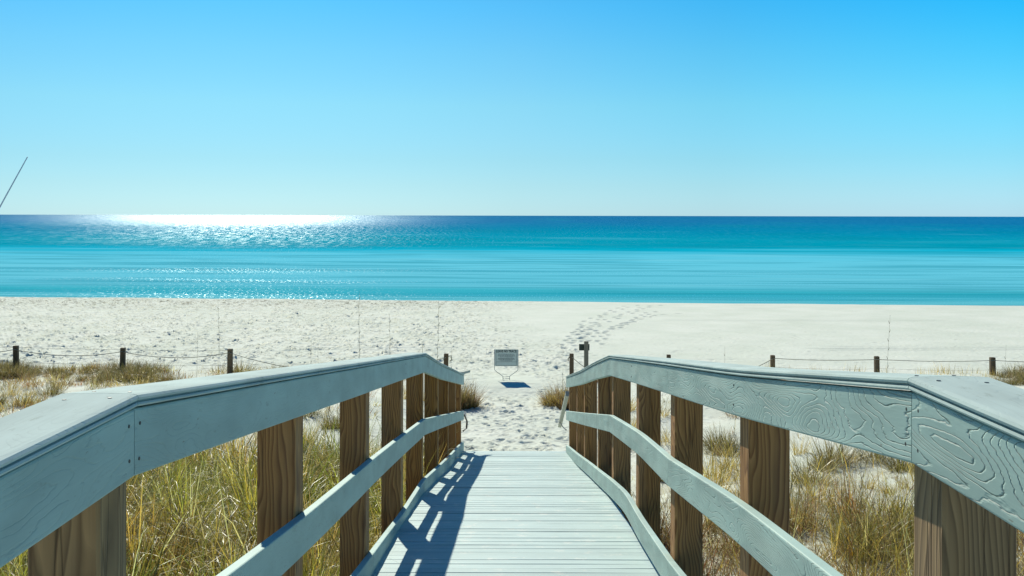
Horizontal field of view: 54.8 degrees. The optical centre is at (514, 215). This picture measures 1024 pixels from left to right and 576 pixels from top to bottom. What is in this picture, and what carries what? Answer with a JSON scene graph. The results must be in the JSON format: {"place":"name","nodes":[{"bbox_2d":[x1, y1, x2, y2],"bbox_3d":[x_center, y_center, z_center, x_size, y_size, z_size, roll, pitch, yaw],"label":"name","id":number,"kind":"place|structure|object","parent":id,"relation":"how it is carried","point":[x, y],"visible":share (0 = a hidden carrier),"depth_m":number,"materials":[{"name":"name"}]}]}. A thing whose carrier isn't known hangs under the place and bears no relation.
{"place":"outdoors","nodes":[
{"label":"outdoors","id":0,"kind":"place"},
{"bbox_2d":[0,215,1023,305],"bbox_3d":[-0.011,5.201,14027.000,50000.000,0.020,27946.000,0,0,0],"label":"water","id":1,"kind":"structure","parent":0,"point":[891,260],"depth_m":119.22,"materials":[{"name":"blue liquid"}]},
{"bbox_2d":[0,297,1023,575],"bbox_3d":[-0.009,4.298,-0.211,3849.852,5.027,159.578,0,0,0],"label":"ground","id":2,"kind":"structure","parent":0,"point":[544,339],"depth_m":32.82,"materials":[{"name":"white sand"}]},
{"bbox_2d":[0,386,16,407],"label":"grass tuft","id":3,"kind":"object","parent":2,"relation":"on","point":[1,400],"visible":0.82,"depth_m":19.07,"materials":[{"name":"beige plant"}]},
{"bbox_2d":[0,363,18,377],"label":"grass tuft","id":4,"kind":"object","parent":2,"relation":"on","point":[8,371],"visible":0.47,"depth_m":23.97,"materials":[{"name":"plant"}]},
{"bbox_2d":[0,157,27,206],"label":"rod","id":5,"kind":"object","parent":2,"relation":"on","point":[13,182],"visible":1,"depth_m":4.00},
{"bbox_2d":[0,364,28,377],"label":"grass tuft","id":6,"kind":"object","parent":2,"relation":"on","point":[10,372],"visible":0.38,"depth_m":23.86,"materials":[{"name":"plant"}]},
{"bbox_2d":[0,379,29,395],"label":"grass tuft","id":7,"kind":"object","parent":2,"relation":"on","point":[11,390],"visible":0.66,"depth_m":20.77,"materials":[{"name":"beige plant"}]},
{"bbox_2d":[0,360,36,379],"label":"grass tuft","id":8,"kind":"object","parent":2,"relation":"on","point":[17,370],"visible":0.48,"depth_m":23.90,"materials":[{"name":"plant"}]},
{"bbox_2d":[3,359,34,372],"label":"grass tuft","id":9,"kind":"object","parent":2,"relation":"on","point":[20,366],"visible":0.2,"depth_m":24.75,"materials":[{"name":"brown plant"}]},
{"bbox_2d":[3,358,35,368],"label":"grass tuft","id":10,"kind":"object","parent":2,"relation":"on","point":[26,363],"visible":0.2,"depth_m":25.56,"materials":[{"name":"plant"}]},
{"bbox_2d":[3,362,39,378],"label":"grass tuft","id":11,"kind":"object","parent":2,"relation":"on","point":[35,373],"visible":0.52,"depth_m":24.00,"materials":[{"name":"plant"}]},
{"bbox_2d":[4,389,41,406],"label":"grass tuft","id":12,"kind":"object","parent":2,"relation":"on","point":[25,399],"visible":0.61,"depth_m":19.01,"materials":[{"name":"beige plant"}]},
{"bbox_2d":[20,386,39,395],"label":"grass tuft","id":13,"kind":"object","parent":2,"relation":"on","point":[30,391],"visible":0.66,"depth_m":20.67,"materials":[{"name":"beige plant"}]},
{"bbox_2d":[20,368,39,379],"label":"grass tuft","id":14,"kind":"object","parent":2,"relation":"on","point":[29,375],"visible":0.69,"depth_m":23.46,"materials":[{"name":"plant"}]},
{"bbox_2d":[28,379,74,395],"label":"grass tuft","id":15,"kind":"object","parent":2,"relation":"on","point":[52,391],"visible":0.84,"depth_m":20.62,"materials":[{"name":"beige plant"}]},
{"bbox_2d":[43,367,59,374],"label":"grass tuft","id":16,"kind":"object","parent":2,"relation":"on","point":[52,371],"visible":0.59,"depth_m":24.61,"materials":[{"name":"plant"}]},
{"bbox_2d":[41,365,63,373],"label":"grass tuft","id":17,"kind":"object","parent":2,"relation":"on","point":[52,368],"visible":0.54,"depth_m":24.91,"materials":[{"name":"beige plant"}]},
{"bbox_2d":[43,375,68,389],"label":"grass tuft","id":18,"kind":"object","parent":2,"relation":"on","point":[58,382],"visible":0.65,"depth_m":21.77,"materials":[{"name":"beige plant"}]},
{"bbox_2d":[48,368,70,377],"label":"grass tuft","id":19,"kind":"object","parent":2,"relation":"on","point":[62,374],"visible":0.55,"depth_m":24.06,"materials":[{"name":"beige plant"}]},
{"bbox_2d":[85,374,106,382],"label":"grass tuft","id":20,"kind":"object","parent":2,"relation":"on","point":[97,378],"visible":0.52,"depth_m":23.22,"materials":[{"name":"beige plant"}]},
{"bbox_2d":[86,368,105,376],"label":"grass tuft","id":21,"kind":"object","parent":2,"relation":"on","point":[95,372],"visible":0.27,"depth_m":24.01,"materials":[{"name":"beige plant"}]},
{"bbox_2d":[92,367,122,380],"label":"grass tuft","id":22,"kind":"object","parent":2,"relation":"on","point":[109,376],"visible":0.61,"depth_m":23.45,"materials":[{"name":"plant"}]},
{"bbox_2d":[93,362,122,375],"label":"grass tuft","id":23,"kind":"object","parent":2,"relation":"on","point":[101,370],"visible":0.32,"depth_m":24.52,"materials":[{"name":"beige plant"}]},
{"bbox_2d":[95,355,133,369],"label":"grass tuft","id":24,"kind":"object","parent":2,"relation":"on","point":[112,364],"visible":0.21,"depth_m":25.45,"materials":[{"name":"beige plant"}]},
{"bbox_2d":[105,360,143,377],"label":"grass tuft","id":25,"kind":"object","parent":2,"relation":"on","point":[119,366],"visible":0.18,"depth_m":24.52,"materials":[{"name":"brown plant"}]},
{"bbox_2d":[113,365,140,382],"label":"grass tuft","id":26,"kind":"object","parent":2,"relation":"on","point":[124,375],"visible":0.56,"depth_m":23.39,"materials":[{"name":"plant"}]},
{"bbox_2d":[114,362,153,381],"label":"grass tuft","id":27,"kind":"object","parent":2,"relation":"on","point":[128,373],"visible":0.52,"depth_m":23.56,"materials":[{"name":"plant"}]},
{"bbox_2d":[111,369,157,385],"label":"grass tuft","id":28,"kind":"object","parent":2,"relation":"on","point":[135,380],"visible":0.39,"depth_m":21.57,"materials":[{"name":"plant"}]},
{"bbox_2d":[117,364,156,377],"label":"grass tuft","id":29,"kind":"object","parent":2,"relation":"on","point":[138,369],"visible":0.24,"depth_m":23.83,"materials":[{"name":"plant"}]},
{"bbox_2d":[123,364,153,375],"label":"grass tuft","id":30,"kind":"object","parent":2,"relation":"on","point":[139,370],"visible":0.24,"depth_m":23.83,"materials":[{"name":"plant"}]},
{"bbox_2d":[121,363,160,374],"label":"grass tuft","id":31,"kind":"object","parent":2,"relation":"on","point":[144,366],"visible":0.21,"depth_m":24.24,"materials":[{"name":"brown plant"}]},
{"bbox_2d":[132,365,162,380],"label":"grass tuft","id":32,"kind":"object","parent":2,"relation":"on","point":[146,372],"visible":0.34,"depth_m":23.51,"materials":[{"name":"plant"}]},
{"bbox_2d":[132,358,169,372],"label":"grass tuft","id":33,"kind":"object","parent":2,"relation":"on","point":[149,366],"visible":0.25,"depth_m":25.18,"materials":[{"name":"beige plant"}]},
{"bbox_2d":[129,362,176,383],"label":"grass tuft","id":34,"kind":"object","parent":2,"relation":"on","point":[151,376],"visible":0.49,"depth_m":23.21,"materials":[{"name":"plant"}]},
{"bbox_2d":[0,358,380,418],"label":"dune scrub","id":35,"kind":"object","parent":2,"relation":"on","point":[93,382],"visible":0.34,"depth_m":22.73,"materials":[{"name":"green plant"}]},
{"bbox_2d":[1,345,451,373],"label":"rope fence","id":36,"kind":"object","parent":2,"relation":"on","point":[123,352],"visible":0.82,"depth_m":24.88,"materials":[{"name":"brown wood"}]},
{"bbox_2d":[219,357,259,373],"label":"grass tuft","id":37,"kind":"object","parent":2,"relation":"on","point":[241,367],"visible":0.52,"depth_m":25.30,"materials":[{"name":"beige plant"}]},
{"bbox_2d":[0,384,485,575],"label":"dense grass","id":38,"kind":"structure","parent":2,"relation":"on","point":[167,540],"depth_m":8.32,"materials":[{"name":"green plant"}]},
{"bbox_2d":[303,418,324,443],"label":"grass tuft","id":39,"kind":"object","parent":2,"relation":"on","point":[304,433],"visible":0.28,"depth_m":15.06,"materials":[{"name":"plant"}]},
{"bbox_2d":[303,408,328,417],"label":"grass tuft","id":40,"kind":"object","parent":2,"relation":"on","point":[311,415],"visible":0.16,"depth_m":17.32,"materials":[{"name":"beige plant"}]},
{"bbox_2d":[309,407,339,429],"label":"grass tuft","id":41,"kind":"object","parent":2,"relation":"on","point":[329,424],"visible":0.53,"depth_m":16.20,"materials":[{"name":"plant"}]},
{"bbox_2d":[316,412,377,430],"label":"grass tuft","id":42,"kind":"object","parent":2,"relation":"on","point":[338,421],"visible":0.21,"depth_m":16.14,"materials":[{"name":"plant"}]},
{"bbox_2d":[461,373,489,410],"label":"bush","id":43,"kind":"object","parent":2,"relation":"on","point":[469,400],"visible":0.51,"depth_m":19.53,"materials":[{"name":"yellow plant"}]},
{"bbox_2d":[494,349,517,379],"bbox_3d":[-0.195,3.510,22.897,0.560,0.806,0.021,0,0,0],"label":"beach sign","id":44,"kind":"object","parent":2,"relation":"on","point":[505,357],"visible":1,"depth_m":22.90,"materials":[{"name":"metal"}]},
{"bbox_2d":[0,353,1023,575],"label":"boardwalk","id":45,"kind":"structure","parent":2,"relation":"on","point":[71,463],"depth_m":3.41,"materials":[{"name":"wood"}]},
{"bbox_2d":[4,431,1023,575],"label":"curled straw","id":46,"kind":"object","parent":2,"relation":"on","point":[218,507],"visible":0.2,"depth_m":8.79,"materials":[{"name":"plant"}]},
{"bbox_2d":[536,380,568,409],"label":"bush","id":47,"kind":"object","parent":2,"relation":"on","point":[556,399],"visible":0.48,"depth_m":19.88,"materials":[{"name":"yellow plant"}]},
{"bbox_2d":[579,341,589,366],"bbox_3d":[1.711,3.687,24.215,0.256,1.200,0.134,0,0,0],"label":"marker post","id":48,"kind":"object","parent":2,"relation":"on","point":[585,346],"visible":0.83,"depth_m":24.15,"materials":[{"name":"metal"}]},
{"bbox_2d":[631,397,635,411],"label":"grass tuft","id":49,"kind":"object","parent":2,"relation":"on","point":[633,404],"visible":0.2,"depth_m":18.78,"materials":[{"name":"beige plant"}]},
{"bbox_2d":[631,408,635,427],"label":"grass tuft","id":50,"kind":"object","parent":2,"relation":"on","point":[634,421],"visible":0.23,"depth_m":17.16,"materials":[{"name":"beige plant"}]},
{"bbox_2d":[661,422,670,446],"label":"grass tuft","id":51,"kind":"object","parent":2,"relation":"on","point":[665,437],"visible":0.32,"depth_m":15.75,"materials":[{"name":"beige plant"}]},
{"bbox_2d":[661,400,670,417],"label":"grass tuft","id":52,"kind":"object","parent":2,"relation":"on","point":[665,412],"visible":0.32,"depth_m":17.74,"materials":[{"name":"beige plant"}]},
{"bbox_2d":[666,425,739,482],"bbox_3d":[2.676,3.209,12.988,1.616,0.764,1.525,0,0,33],"label":"grass tuft","id":53,"kind":"object","parent":2,"relation":"on","point":[725,463],"visible":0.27,"depth_m":13.14,"materials":[{"name":"plant"}]},
{"bbox_2d":[707,442,730,456],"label":"grass tuft","id":54,"kind":"object","parent":2,"relation":"on","point":[720,449],"visible":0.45,"depth_m":14.86,"materials":[{"name":"plant"}]},
{"bbox_2d":[703,454,738,492],"bbox_3d":[2.331,2.958,11.228,1.002,0.542,0.892,0,0,11],"label":"grass tuft","id":55,"kind":"object","parent":2,"relation":"on","point":[720,475],"visible":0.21,"depth_m":11.32,"materials":[{"name":"beige plant"}]},
{"bbox_2d":[703,428,739,456],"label":"grass tuft","id":56,"kind":"object","parent":2,"relation":"on","point":[732,445],"visible":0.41,"depth_m":15.04,"materials":[{"name":"plant"}]},
{"bbox_2d":[703,431,739,477],"bbox_3d":[3.087,3.273,13.617,1.346,0.636,1.271,0,0,7],"label":"grass tuft","id":57,"kind":"object","parent":2,"relation":"on","point":[735,464],"visible":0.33,"depth_m":13.67,"materials":[{"name":"plant"}]},
{"bbox_2d":[703,423,739,447],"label":"grass tuft","id":58,"kind":"object","parent":2,"relation":"on","point":[719,441],"visible":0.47,"depth_m":15.45,"materials":[{"name":"plant"}]},
{"bbox_2d":[568,353,1021,374],"bbox_3d":[8.082,3.781,24.644,13.932,1.039,1.254,0,0,-8],"label":"rope fence","id":59,"kind":"object","parent":2,"relation":"on","point":[991,360],"visible":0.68,"depth_m":24.93,"materials":[{"name":"brown wood"}]},
{"bbox_2d":[790,433,812,454],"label":"grass tuft","id":60,"kind":"object","parent":2,"relation":"on","point":[800,451],"visible":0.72,"depth_m":14.60,"materials":[{"name":"beige plant"}]},
{"bbox_2d":[597,369,1022,521],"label":"dune seedlings","id":61,"kind":"object","parent":2,"relation":"on","point":[803,438],"visible":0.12,"depth_m":13.42,"materials":[{"name":"green plant"}]},
{"bbox_2d":[790,483,829,530],"bbox_3d":[2.660,2.704,9.152,0.720,0.442,0.671,0,0,-33],"label":"grass tuft","id":62,"kind":"object","parent":2,"relation":"on","point":[793,508],"visible":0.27,"depth_m":9.11,"materials":[{"name":"beige plant"}]},
{"bbox_2d":[801,450,840,471],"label":"grass tuft","id":63,"kind":"object","parent":2,"relation":"on","point":[830,467],"visible":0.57,"depth_m":13.48,"materials":[{"name":"plant"}]},
{"bbox_2d":[790,450,856,485],"bbox_3d":[3.759,3.317,12.475,1.230,0.739,1.156,0,0,11],"label":"grass tuft","id":64,"kind":"object","parent":2,"relation":"on","point":[806,471],"visible":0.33,"depth_m":12.56,"materials":[{"name":"plant"}]},
{"bbox_2d":[790,461,858,506],"bbox_3d":[3.288,2.828,10.361,0.911,0.492,0.811,0,0,39],"label":"grass tuft","id":65,"kind":"object","parent":2,"relation":"on","point":[831,492],"visible":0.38,"depth_m":10.41,"materials":[{"name":"beige plant"}]},
{"bbox_2d":[633,448,1023,575],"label":"dry grass","id":66,"kind":"structure","parent":2,"relation":"on","point":[872,534],"depth_m":8.21,"materials":[{"name":"plant"}]},
{"bbox_2d":[793,435,872,472],"bbox_3d":[4.426,3.329,13.833,1.174,0.621,1.223,0,0,-32],"label":"grass tuft","id":67,"kind":"object","parent":2,"relation":"on","point":[829,453],"visible":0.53,"depth_m":13.80,"materials":[{"name":"plant"}]},
{"bbox_2d":[660,442,1023,575],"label":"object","id":68,"kind":"object","parent":2,"relation":"on","point":[840,494],"visible":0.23,"depth_m":7.86,"materials":[{"name":"plant"}]},
{"bbox_2d":[825,442,871,463],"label":"grass tuft","id":69,"kind":"object","parent":2,"relation":"on","point":[847,449],"visible":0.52,"depth_m":13.93,"materials":[{"name":"plant"}]},
{"bbox_2d":[825,483,878,507],"bbox_3d":[3.705,3.043,10.763,0.635,0.318,0.673,0,0,-3],"label":"grass tuft","id":70,"kind":"object","parent":2,"relation":"on","point":[856,494],"visible":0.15,"depth_m":10.82,"materials":[{"name":"plant"}]},
{"bbox_2d":[843,448,894,465],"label":"grass tuft","id":71,"kind":"object","parent":2,"relation":"on","point":[877,458],"visible":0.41,"depth_m":13.86,"materials":[{"name":"plant"}]},
{"bbox_2d":[858,470,880,488],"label":"grass tuft","id":72,"kind":"object","parent":2,"relation":"on","point":[869,487],"visible":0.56,"depth_m":12.01,"materials":[{"name":"beige plant"}]},
{"bbox_2d":[877,474,900,493],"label":"grass tuft","id":73,"kind":"object","parent":2,"relation":"on","point":[892,492],"visible":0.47,"depth_m":11.63,"materials":[{"name":"beige plant"}]},
{"bbox_2d":[872,455,913,472],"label":"grass tuft","id":74,"kind":"object","parent":2,"relation":"on","point":[897,467],"visible":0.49,"depth_m":13.32,"materials":[{"name":"plant"}]},
{"bbox_2d":[890,472,913,489],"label":"grass tuft","id":75,"kind":"object","parent":2,"relation":"on","point":[904,481],"visible":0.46,"depth_m":12.19,"materials":[{"name":"beige plant"}]},
{"bbox_2d":[903,464,913,481],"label":"grass tuft","id":76,"kind":"object","parent":2,"relation":"on","point":[910,471],"visible":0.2,"depth_m":12.54,"materials":[{"name":"yellow plant"}]},
{"bbox_2d":[989,370,1013,383],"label":"grass tuft","id":77,"kind":"object","parent":2,"relation":"on","point":[998,379],"visible":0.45,"depth_m":22.82,"materials":[{"name":"beige plant"}]},
{"bbox_2d":[995,369,1012,377],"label":"grass tuft","id":78,"kind":"object","parent":2,"relation":"on","point":[1006,376],"visible":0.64,"depth_m":24.38,"materials":[{"name":"beige plant"}]},
{"bbox_2d":[998,372,1023,384],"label":"grass tuft","id":79,"kind":"object","parent":2,"relation":"on","point":[1014,382],"visible":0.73,"depth_m":22.67,"materials":[{"name":"beige plant"}]},
{"bbox_2d":[1003,363,1023,376],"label":"grass tuft","id":80,"kind":"object","parent":2,"relation":"on","point":[1012,371],"visible":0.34,"depth_m":24.82,"materials":[{"name":"beige plant"}]},
{"bbox_2d":[0,0,1023,216],"label":"sky","id":81,"kind":"structure","parent":0,"point":[114,107],"materials":[{"name":"blue"}]},
{"bbox_2d":[131,375,1020,569],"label":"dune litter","id":82,"kind":"object","parent":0,"point":[669,447],"visible":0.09,"depth_m":14.08,"materials":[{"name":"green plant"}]}
]}

